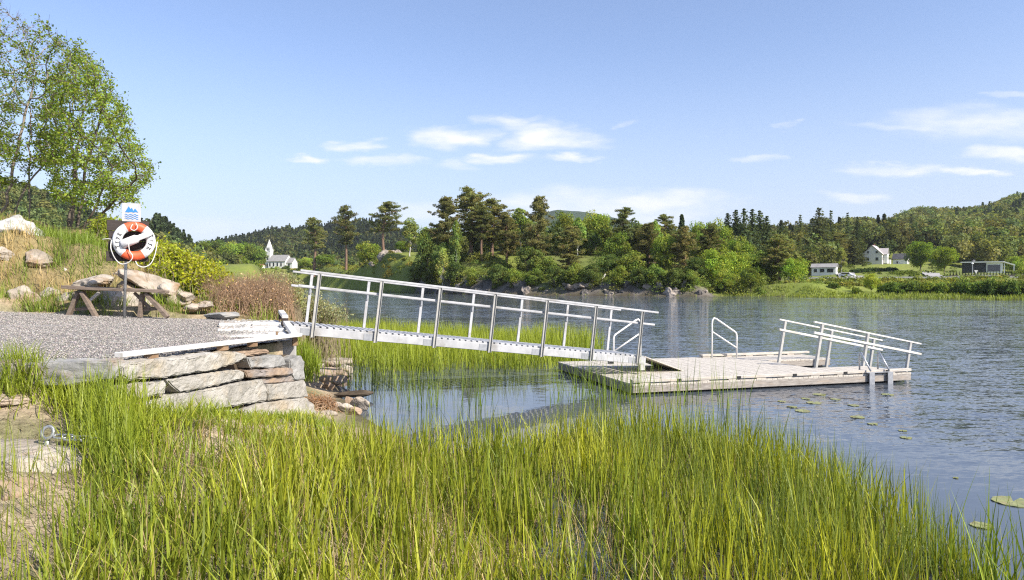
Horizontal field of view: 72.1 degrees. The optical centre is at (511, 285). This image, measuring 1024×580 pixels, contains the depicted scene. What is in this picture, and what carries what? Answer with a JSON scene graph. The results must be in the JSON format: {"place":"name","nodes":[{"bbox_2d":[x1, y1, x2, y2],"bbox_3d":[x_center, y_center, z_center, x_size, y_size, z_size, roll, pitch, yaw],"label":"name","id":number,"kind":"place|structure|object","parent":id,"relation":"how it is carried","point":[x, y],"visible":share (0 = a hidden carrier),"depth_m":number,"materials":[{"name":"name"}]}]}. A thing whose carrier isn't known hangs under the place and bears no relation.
{"place":"outdoors","nodes":[
{"label":"outdoors","id":0,"kind":"place"},
{"bbox_2d":[0,255,195,316],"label":"grass","id":1,"kind":"structure","parent":0,"point":[38,306],"depth_m":13.52,"materials":[{"name":"green plant"}]},
{"bbox_2d":[0,311,290,359],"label":"gravel path","id":2,"kind":"structure","parent":0,"point":[107,341],"depth_m":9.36,"materials":[{"name":"grey gravel"}]},
{"bbox_2d":[61,285,169,317],"bbox_3d":[-7.378,0.314,13.090,2.086,0.624,0.390,0,0,0],"label":"bench","id":3,"kind":"object","parent":2,"relation":"on","point":[72,308],"visible":0.95,"depth_m":13.01,"materials":[{"name":"brown wood"}]},
{"bbox_2d":[106,203,148,317],"bbox_3d":[-7.028,-0.450,12.898,0.720,2.103,0.134,0,0,-27],"label":"sign post","id":4,"kind":"object","parent":2,"relation":"on","point":[131,212],"visible":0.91,"depth_m":12.87,"materials":[{"name":"metal"}]},
{"bbox_2d":[102,222,157,267],"bbox_3d":[-6.908,-0.738,12.732,0.888,0.832,0.215,0,0,-31],"label":"lifebuoy","id":5,"kind":"object","parent":4,"relation":"hanging from","point":[120,243],"visible":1,"depth_m":12.72,"materials":[{"name":"orange"}]},
{"bbox_2d":[249,290,330,382],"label":"bank grass","id":6,"kind":"structure","parent":0,"point":[308,356],"depth_m":14.09,"materials":[{"name":"green plant"}]},
{"bbox_2d":[0,210,1023,579],"bbox_3d":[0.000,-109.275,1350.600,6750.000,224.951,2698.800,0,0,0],"label":"ground","id":7,"kind":"structure","parent":0,"point":[24,414],"depth_m":13.67,"materials":[{"name":"soil"}]},
{"bbox_2d":[0,477,38,500],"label":"boulder","id":8,"kind":"object","parent":7,"relation":"on","point":[25,488],"visible":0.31,"depth_m":4.76,"materials":[{"name":"brown stone"}]},
{"bbox_2d":[0,214,42,235],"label":"boulder","id":9,"kind":"object","parent":7,"relation":"on","point":[17,218],"visible":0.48,"depth_m":15.77,"materials":[{"name":"grey stone"}]},
{"bbox_2d":[6,285,40,302],"bbox_3d":[-9.687,0.309,13.965,0.592,0.629,0.620,0,0,-41],"label":"boulder","id":10,"kind":"object","parent":7,"relation":"on","point":[11,293],"visible":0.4,"depth_m":13.82,"materials":[{"name":"beige stone"}]},
{"bbox_2d":[25,249,52,267],"bbox_3d":[-10.216,-0.548,15.196,0.514,0.480,0.735,0,0,-36],"label":"boulder","id":11,"kind":"object","parent":7,"relation":"on","point":[43,256],"visible":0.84,"depth_m":15.03,"materials":[{"name":"beige stone"}]},
{"bbox_2d":[0,3,82,218],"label":"alder tree","id":12,"kind":"object","parent":7,"relation":"on","point":[9,107],"visible":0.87,"depth_m":19.23,"materials":[{"name":"green plant"}]},
{"bbox_2d":[0,439,88,473],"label":"anchor block","id":13,"kind":"object","parent":7,"relation":"on","point":[22,451],"depth_m":5.41,"materials":[{"name":"white concrete"}]},
{"bbox_2d":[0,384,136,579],"bbox_3d":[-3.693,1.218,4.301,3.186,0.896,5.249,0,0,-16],"label":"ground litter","id":14,"kind":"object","parent":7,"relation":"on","point":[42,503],"visible":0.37,"depth_m":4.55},
{"bbox_2d":[20,358,124,385],"bbox_3d":[-4.170,0.825,6.670,0.899,0.251,0.333,0,0,0],"label":"kerb stone","id":15,"kind":"object","parent":7,"relation":"on","point":[76,364],"visible":0.57,"depth_m":6.52,"materials":[{"name":"grey stone"}]},
{"bbox_2d":[0,400,147,579],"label":"sparse grass","id":16,"kind":"structure","parent":7,"relation":"on","point":[15,470],"depth_m":4.13,"materials":[{"name":"green plant"}]},
{"bbox_2d":[35,37,161,227],"bbox_3d":[-11.957,-4.510,20.350,3.130,6.020,10.502,0,0,-31],"label":"alder tree","id":17,"kind":"object","parent":7,"relation":"on","point":[105,179],"visible":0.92,"depth_m":18.77,"materials":[{"name":"green plant"}]},
{"bbox_2d":[82,212,121,246],"bbox_3d":[-10.027,-1.136,17.454,1.231,1.453,2.889,0,0,-27],"label":"weed shrub","id":18,"kind":"object","parent":7,"relation":"on","point":[100,223],"visible":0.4,"depth_m":16.99,"materials":[{"name":"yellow plant"}]},
{"bbox_2d":[0,175,213,260],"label":"hill woods","id":19,"kind":"object","parent":7,"relation":"on","point":[45,209],"visible":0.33,"depth_m":347.79,"materials":[{"name":"green plant"}]},
{"bbox_2d":[0,208,267,313],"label":"slope grass","id":20,"kind":"structure","parent":7,"relation":"on","point":[64,236],"depth_m":15.09,"materials":[{"name":"green plant"}]},
{"bbox_2d":[71,274,114,290],"bbox_3d":[-8.520,-0.057,14.297,0.759,0.342,0.864,0,0,0],"label":"boulder","id":21,"kind":"object","parent":20,"relation":"on","point":[102,280],"visible":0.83,"depth_m":14.12,"materials":[{"name":"grey stone"}]},
{"bbox_2d":[117,269,182,299],"bbox_3d":[-7.467,0.008,14.670,1.207,0.497,1.370,36,0,0],"label":"rock outcrop","id":22,"kind":"object","parent":7,"relation":"on","point":[138,279],"visible":0.48,"depth_m":14.26,"materials":[{"name":"grey stone"}]},
{"bbox_2d":[0,334,323,475],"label":"tufts","id":23,"kind":"object","parent":7,"relation":"on","point":[91,404],"visible":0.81,"depth_m":6.11,"materials":[{"name":"green plant"}]},
{"bbox_2d":[137,232,196,291],"bbox_3d":[-7.854,-0.417,15.931,1.324,1.639,3.314,0,0,-32],"label":"leafy shrub","id":24,"kind":"object","parent":7,"relation":"on","point":[164,256],"visible":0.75,"depth_m":15.27,"materials":[{"name":"yellow plant"}]},
{"bbox_2d":[64,348,315,414],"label":"stone wall","id":25,"kind":"structure","parent":7,"relation":"on","point":[264,379],"depth_m":8.37,"materials":[{"name":"grey stone"}]},
{"bbox_2d":[139,222,242,263],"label":"trees","id":26,"kind":"object","parent":7,"relation":"on","point":[232,258],"visible":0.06,"depth_m":318.07,"materials":[{"name":"green plant"}]},
{"bbox_2d":[171,244,235,299],"bbox_3d":[-6.912,-0.182,15.799,1.394,1.509,3.274,0,0,-27],"label":"leafy shrub","id":27,"kind":"object","parent":7,"relation":"on","point":[202,269],"visible":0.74,"depth_m":15.15,"materials":[{"name":"yellow plant"}]},
{"bbox_2d":[114,310,301,358],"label":"landing platform","id":28,"kind":"structure","parent":7,"relation":"on","point":[289,347],"depth_m":10.04,"materials":[{"name":"grey wood"}]},
{"bbox_2d":[216,319,278,335],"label":"spilt gravel","id":29,"kind":"structure","parent":28,"relation":"on","point":[232,326],"depth_m":11.29,"materials":[{"name":"grey gravel"}]},
{"bbox_2d":[215,240,246,260],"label":"broadleaf tree","id":30,"kind":"object","parent":7,"relation":"on","point":[238,249],"visible":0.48,"depth_m":396.96,"materials":[{"name":"green plant"}]},
{"bbox_2d":[148,405,350,448],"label":"turf","id":31,"kind":"structure","parent":7,"relation":"on","point":[308,416],"depth_m":7.86,"materials":[{"name":"green plant"}]},
{"bbox_2d":[198,270,302,351],"bbox_3d":[-5.717,0.590,15.261,2.350,2.104,3.917,0,0,-17],"label":"russet bush","id":32,"kind":"object","parent":7,"relation":"on","point":[253,288],"visible":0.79,"depth_m":14.55,"materials":[{"name":"brown plant"}]},
{"bbox_2d":[250,267,311,344],"bbox_3d":[-5.339,0.705,16.277,1.327,2.285,3.306,0,0,-19],"label":"willow shrub","id":33,"kind":"object","parent":7,"relation":"on","point":[299,303],"visible":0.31,"depth_m":15.72,"materials":[{"name":"green plant"}]},
{"bbox_2d":[265,240,297,268],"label":"church","id":34,"kind":"structure","parent":7,"relation":"on","point":[279,261],"depth_m":462.30,"materials":[{"name":"white stone"}]},
{"bbox_2d":[301,217,327,276],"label":"pine tree","id":35,"kind":"object","parent":7,"relation":"on","point":[315,232],"visible":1,"depth_m":299.38,"materials":[{"name":"green plant"}]},
{"bbox_2d":[304,391,342,412],"bbox_3d":[-2.941,1.822,10.992,0.796,0.407,0.890,0,0,-42],"label":"heather tuft","id":36,"kind":"object","parent":7,"relation":"on","point":[322,403],"visible":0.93,"depth_m":10.87,"materials":[{"name":"brown plant"}]},
{"bbox_2d":[300,291,354,366],"bbox_3d":[-4.665,1.108,17.413,1.478,2.006,2.442,0,0,-19],"label":"willow shrub","id":37,"kind":"object","parent":7,"relation":"on","point":[324,314],"visible":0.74,"depth_m":16.89,"materials":[{"name":"green plant"}]},
{"bbox_2d":[263,248,414,268],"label":"valley floor woods","id":38,"kind":"object","parent":7,"relation":"on","point":[351,261],"visible":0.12,"depth_m":502.81,"materials":[{"name":"green plant"}]},
{"bbox_2d":[330,204,361,269],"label":"pine tree","id":39,"kind":"object","parent":7,"relation":"on","point":[344,217],"visible":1,"depth_m":273.99,"materials":[{"name":"green plant"}]},
{"bbox_2d":[205,217,516,263],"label":"distant hill woods","id":40,"kind":"object","parent":7,"relation":"on","point":[293,239],"visible":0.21,"depth_m":785.79,"materials":[{"name":"green plant"}]},
{"bbox_2d":[290,250,432,277],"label":"valley undergrowth","id":41,"kind":"object","parent":7,"relation":"on","point":[357,266],"visible":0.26,"depth_m":232.65,"materials":[{"name":"green plant"}]},
{"bbox_2d":[355,240,381,264],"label":"broadleaf tree","id":42,"kind":"object","parent":7,"relation":"on","point":[371,251],"visible":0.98,"depth_m":242.38,"materials":[{"name":"green plant"}]},
{"bbox_2d":[368,201,407,249],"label":"pine tree","id":43,"kind":"object","parent":7,"relation":"on","point":[386,207],"visible":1,"depth_m":226.89,"materials":[{"name":"green plant"}]},
{"bbox_2d":[402,217,419,255],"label":"birch tree","id":44,"kind":"object","parent":7,"relation":"on","point":[410,229],"visible":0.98,"depth_m":213.05,"materials":[{"name":"green plant"}]},
{"bbox_2d":[413,238,438,289],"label":"broadleaf tree","id":45,"kind":"object","parent":7,"relation":"on","point":[425,249],"visible":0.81,"depth_m":168.25,"materials":[{"name":"green plant"}]},
{"bbox_2d":[435,247,449,293],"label":"birch tree","id":46,"kind":"object","parent":7,"relation":"on","point":[441,265],"visible":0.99,"depth_m":159.38,"materials":[{"name":"green plant"}]},
{"bbox_2d":[423,195,463,254],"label":"pine tree","id":47,"kind":"object","parent":7,"relation":"on","point":[440,233],"visible":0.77,"depth_m":170.84,"materials":[{"name":"green plant"}]},
{"bbox_2d":[306,315,605,372],"bbox_3d":[-2.774,1.232,24.470,9.781,1.816,17.321,0,0,-13],"label":"reed bed","id":48,"kind":"object","parent":7,"relation":"on","point":[407,350],"visible":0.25,"depth_m":18.78,"materials":[{"name":"green plant"}]},
{"bbox_2d":[449,220,463,261],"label":"birch tree","id":49,"kind":"object","parent":7,"relation":"on","point":[455,241],"visible":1,"depth_m":161.44,"materials":[{"name":"green plant"}]},
{"bbox_2d":[315,325,611,389],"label":"pond reeds","id":50,"kind":"object","parent":7,"relation":"on","point":[373,373],"visible":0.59,"depth_m":15.10,"materials":[{"name":"green plant"}]},
{"bbox_2d":[451,185,499,258],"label":"pine tree","id":51,"kind":"object","parent":7,"relation":"on","point":[470,199],"visible":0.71,"depth_m":174.37,"materials":[{"name":"green plant"}]},
{"bbox_2d":[469,205,497,260],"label":"pine tree","id":52,"kind":"object","parent":7,"relation":"on","point":[481,232],"visible":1,"depth_m":169.18,"materials":[{"name":"green plant"}]},
{"bbox_2d":[487,264,507,285],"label":"broadleaf tree","id":53,"kind":"object","parent":7,"relation":"on","point":[495,271],"visible":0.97,"depth_m":147.98,"materials":[{"name":"green plant"}]},
{"bbox_2d":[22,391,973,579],"bbox_3d":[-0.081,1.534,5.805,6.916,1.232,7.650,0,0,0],"label":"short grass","id":54,"kind":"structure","parent":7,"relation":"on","point":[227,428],"depth_m":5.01,"materials":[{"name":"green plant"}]},
{"bbox_2d":[483,197,517,254],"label":"pine tree","id":55,"kind":"object","parent":7,"relation":"on","point":[492,203],"visible":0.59,"depth_m":176.87,"materials":[{"name":"green plant"}]},
{"bbox_2d":[493,213,522,260],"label":"pine tree","id":56,"kind":"object","parent":7,"relation":"on","point":[504,221],"visible":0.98,"depth_m":169.36,"materials":[{"name":"green plant"}]},
{"bbox_2d":[2,377,1023,579],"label":"reeds","id":57,"kind":"object","parent":7,"relation":"on","point":[651,489],"visible":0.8,"depth_m":5.09,"materials":[{"name":"green plant"}]},
{"bbox_2d":[511,208,532,248],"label":"birch tree","id":58,"kind":"object","parent":7,"relation":"on","point":[521,218],"visible":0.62,"depth_m":182.79,"materials":[{"name":"green plant"}]},
{"bbox_2d":[514,246,545,272],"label":"broadleaf tree","id":59,"kind":"object","parent":7,"relation":"on","point":[528,254],"visible":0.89,"depth_m":155.16,"materials":[{"name":"green plant"}]},
{"bbox_2d":[517,195,555,262],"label":"pine tree","id":60,"kind":"object","parent":7,"relation":"on","point":[538,203],"visible":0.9,"depth_m":158.84,"materials":[{"name":"green plant"}]},
{"bbox_2d":[551,210,574,245],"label":"broadleaf tree","id":61,"kind":"object","parent":7,"relation":"on","point":[565,220],"visible":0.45,"depth_m":182.92,"materials":[{"name":"green plant"}]},
{"bbox_2d":[548,226,587,270],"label":"pine tree","id":62,"kind":"object","parent":7,"relation":"on","point":[570,232],"visible":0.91,"depth_m":158.91,"materials":[{"name":"green plant"}]},
{"bbox_2d":[388,346,762,412],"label":"tall reeds","id":63,"kind":"object","parent":7,"relation":"on","point":[588,383],"visible":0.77,"depth_m":11.69,"materials":[{"name":"green plant"}]},
{"bbox_2d":[429,214,740,257],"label":"trees","id":64,"kind":"object","parent":7,"relation":"on","point":[594,241],"visible":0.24,"depth_m":179.27,"materials":[{"name":"green plant"}]},
{"bbox_2d":[580,263,601,289],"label":"broadleaf tree","id":65,"kind":"object","parent":7,"relation":"on","point":[589,272],"visible":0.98,"depth_m":136.82,"materials":[{"name":"green plant"}]},
{"bbox_2d":[583,210,611,249],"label":"broadleaf tree","id":66,"kind":"object","parent":7,"relation":"on","point":[596,221],"visible":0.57,"depth_m":181.77,"materials":[{"name":"green plant"}]},
{"bbox_2d":[430,245,775,294],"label":"undergrowth","id":67,"kind":"object","parent":7,"relation":"on","point":[708,283],"visible":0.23,"depth_m":146.46,"materials":[{"name":"green plant"}]},
{"bbox_2d":[596,254,619,276],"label":"broadleaf tree","id":68,"kind":"object","parent":7,"relation":"on","point":[609,261],"visible":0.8,"depth_m":148.67,"materials":[{"name":"green plant"}]},
{"bbox_2d":[603,230,632,265],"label":"broadleaf tree","id":69,"kind":"object","parent":7,"relation":"on","point":[616,245],"visible":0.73,"depth_m":156.97,"materials":[{"name":"green plant"}]},
{"bbox_2d":[610,207,635,235],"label":"pine tree","id":70,"kind":"object","parent":7,"relation":"on","point":[622,220],"visible":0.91,"depth_m":171.06,"materials":[{"name":"green plant"}]},
{"bbox_2d":[616,250,646,272],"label":"broadleaf tree","id":71,"kind":"object","parent":7,"relation":"on","point":[630,261],"visible":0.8,"depth_m":144.49,"materials":[{"name":"green plant"}]},
{"bbox_2d":[632,222,660,268],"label":"pine tree","id":72,"kind":"object","parent":7,"relation":"on","point":[647,239],"visible":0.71,"depth_m":151.05,"materials":[{"name":"green plant"}]},
{"bbox_2d":[646,263,667,285],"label":"broadleaf tree","id":73,"kind":"object","parent":7,"relation":"on","point":[656,271],"visible":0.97,"depth_m":131.28,"materials":[{"name":"green plant"}]},
{"bbox_2d":[649,231,677,270],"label":"broadleaf tree","id":74,"kind":"object","parent":7,"relation":"on","point":[661,249],"visible":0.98,"depth_m":146.88,"materials":[{"name":"green plant"}]},
{"bbox_2d":[304,251,1023,299],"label":"reeds","id":75,"kind":"object","parent":7,"relation":"on","point":[913,294],"visible":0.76,"depth_m":113.90,"materials":[{"name":"green plant"}]},
{"bbox_2d":[668,225,699,272],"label":"pine tree","id":76,"kind":"object","parent":7,"relation":"on","point":[683,238],"visible":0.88,"depth_m":145.37,"materials":[{"name":"green plant"}]},
{"bbox_2d":[684,257,708,279],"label":"broadleaf tree","id":77,"kind":"object","parent":7,"relation":"on","point":[695,263],"visible":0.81,"depth_m":137.29,"materials":[{"name":"green plant"}]},
{"bbox_2d":[691,223,731,274],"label":"pine tree","id":78,"kind":"object","parent":7,"relation":"on","point":[711,231],"visible":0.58,"depth_m":151.51,"materials":[{"name":"green plant"}]},
{"bbox_2d":[697,247,735,282],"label":"broadleaf tree","id":79,"kind":"object","parent":7,"relation":"on","point":[716,260],"visible":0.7,"depth_m":138.32,"materials":[{"name":"green plant"}]},
{"bbox_2d":[704,217,733,251],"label":"broadleaf tree","id":80,"kind":"object","parent":7,"relation":"on","point":[724,232],"visible":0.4,"depth_m":174.64,"materials":[{"name":"green plant"}]},
{"bbox_2d":[713,268,736,288],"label":"broadleaf tree","id":81,"kind":"object","parent":7,"relation":"on","point":[725,278],"visible":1,"depth_m":130.85,"materials":[{"name":"green plant"}]},
{"bbox_2d":[725,250,756,279],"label":"broadleaf tree","id":82,"kind":"object","parent":7,"relation":"on","point":[739,264],"visible":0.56,"depth_m":140.34,"materials":[{"name":"green plant"}]},
{"bbox_2d":[726,235,757,259],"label":"broadleaf tree","id":83,"kind":"object","parent":7,"relation":"on","point":[734,245],"visible":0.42,"depth_m":158.90,"materials":[{"name":"green plant"}]},
{"bbox_2d":[734,208,758,253],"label":"spruce tree","id":84,"kind":"object","parent":7,"relation":"on","point":[744,232],"visible":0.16,"depth_m":218.82,"materials":[{"name":"green plant"}]},
{"bbox_2d":[740,266,760,291],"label":"broadleaf tree","id":85,"kind":"object","parent":7,"relation":"on","point":[751,275],"visible":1,"depth_m":130.02,"materials":[{"name":"green plant"}]},
{"bbox_2d":[745,209,765,254],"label":"spruce tree","id":86,"kind":"object","parent":7,"relation":"on","point":[753,226],"visible":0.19,"depth_m":221.44,"materials":[{"name":"green plant"}]},
{"bbox_2d":[759,234,795,281],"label":"pine tree","id":87,"kind":"object","parent":7,"relation":"on","point":[779,256],"visible":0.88,"depth_m":139.58,"materials":[{"name":"green plant"}]},
{"bbox_2d":[719,228,840,272],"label":"back woods","id":88,"kind":"object","parent":7,"relation":"on","point":[820,251],"visible":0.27,"depth_m":241.31,"materials":[{"name":"green plant"}]},
{"bbox_2d":[551,399,1022,579],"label":"rushes","id":89,"kind":"object","parent":7,"relation":"on","point":[917,512],"visible":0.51,"depth_m":5.41,"materials":[{"name":"green plant"}]},
{"bbox_2d":[778,257,809,280],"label":"broadleaf tree","id":90,"kind":"object","parent":7,"relation":"on","point":[795,272],"visible":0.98,"depth_m":134.95,"materials":[{"name":"green plant"}]},
{"bbox_2d":[802,207,837,262],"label":"spruce tree","id":91,"kind":"object","parent":7,"relation":"on","point":[819,230],"visible":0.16,"depth_m":261.40,"materials":[{"name":"green plant"}]},
{"bbox_2d":[732,212,914,255],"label":"valley woods","id":92,"kind":"object","parent":7,"relation":"on","point":[884,234],"visible":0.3,"depth_m":315.77,"materials":[{"name":"green plant"}]},
{"bbox_2d":[810,263,838,275],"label":"cottage","id":93,"kind":"structure","parent":7,"relation":"on","point":[825,269],"depth_m":226.32,"materials":[{"name":"white wood"}]},
{"bbox_2d":[838,236,868,264],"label":"spruce tree","id":94,"kind":"object","parent":7,"relation":"on","point":[855,257],"visible":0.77,"depth_m":268.39,"materials":[{"name":"green plant"}]},
{"bbox_2d":[863,244,890,263],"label":"gabled house","id":95,"kind":"structure","parent":7,"relation":"on","point":[873,253],"depth_m":268.77,"materials":[{"name":"wood"}]},
{"bbox_2d":[771,274,1023,293],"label":"bank undergrowth","id":96,"kind":"object","parent":7,"relation":"on","point":[848,282],"visible":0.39,"depth_m":137.80,"materials":[{"name":"green plant"}]},
{"bbox_2d":[802,262,1023,278],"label":"garden undergrowth","id":97,"kind":"object","parent":7,"relation":"on","point":[907,272],"visible":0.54,"depth_m":211.41,"materials":[{"name":"green plant"}]},
{"bbox_2d":[903,241,936,271],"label":"broadleaf tree","id":98,"kind":"object","parent":7,"relation":"on","point":[919,254],"visible":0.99,"depth_m":235.23,"materials":[{"name":"green plant"}]},
{"bbox_2d":[839,191,1023,247],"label":"hillside woods","id":99,"kind":"object","parent":7,"relation":"on","point":[1009,206],"visible":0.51,"depth_m":472.08,"materials":[{"name":"green plant"}]},
{"bbox_2d":[930,246,959,272],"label":"broadleaf tree","id":100,"kind":"object","parent":7,"relation":"on","point":[943,258],"visible":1,"depth_m":225.10,"materials":[{"name":"green plant"}]},
{"bbox_2d":[923,466,1023,579],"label":"broad reeds","id":101,"kind":"object","parent":7,"relation":"on","point":[986,564],"visible":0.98,"depth_m":4.23,"materials":[{"name":"green plant"}]},
{"bbox_2d":[934,216,1023,260],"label":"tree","id":102,"kind":"object","parent":7,"relation":"on","point":[988,243],"visible":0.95,"depth_m":279.36,"materials":[{"name":"green plant"}]},
{"bbox_2d":[960,260,1014,272],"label":"modern house","id":103,"kind":"structure","parent":7,"relation":"on","point":[989,266],"depth_m":227.51,"materials":[{"name":"black glass"}]},
{"bbox_2d":[0,0,1023,242],"label":"sky","id":104,"kind":"structure","parent":0,"point":[256,114],"materials":[{"name":"blue"}]},
{"bbox_2d":[304,290,1023,579],"bbox_3d":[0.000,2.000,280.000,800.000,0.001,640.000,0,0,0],"label":"lake water","id":105,"kind":"structure","parent":0,"point":[954,405],"depth_m":13.49,"materials":[{"name":"blue liquid"}]},
{"bbox_2d":[558,317,921,394],"bbox_3d":[5.572,1.622,15.757,8.188,1.666,4.049,0,0,-16],"label":"floating dock","id":106,"kind":"object","parent":105,"relation":"on","point":[783,369],"visible":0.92,"depth_m":14.85,"materials":[{"name":"grey wood"}]},
{"bbox_2d":[280,269,682,370],"bbox_3d":[-0.323,0.766,13.773,7.975,2.075,1.365,0,0,-22],"label":"gangway","id":107,"kind":"object","parent":106,"relation":"on","point":[376,334],"visible":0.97,"depth_m":13.18,"materials":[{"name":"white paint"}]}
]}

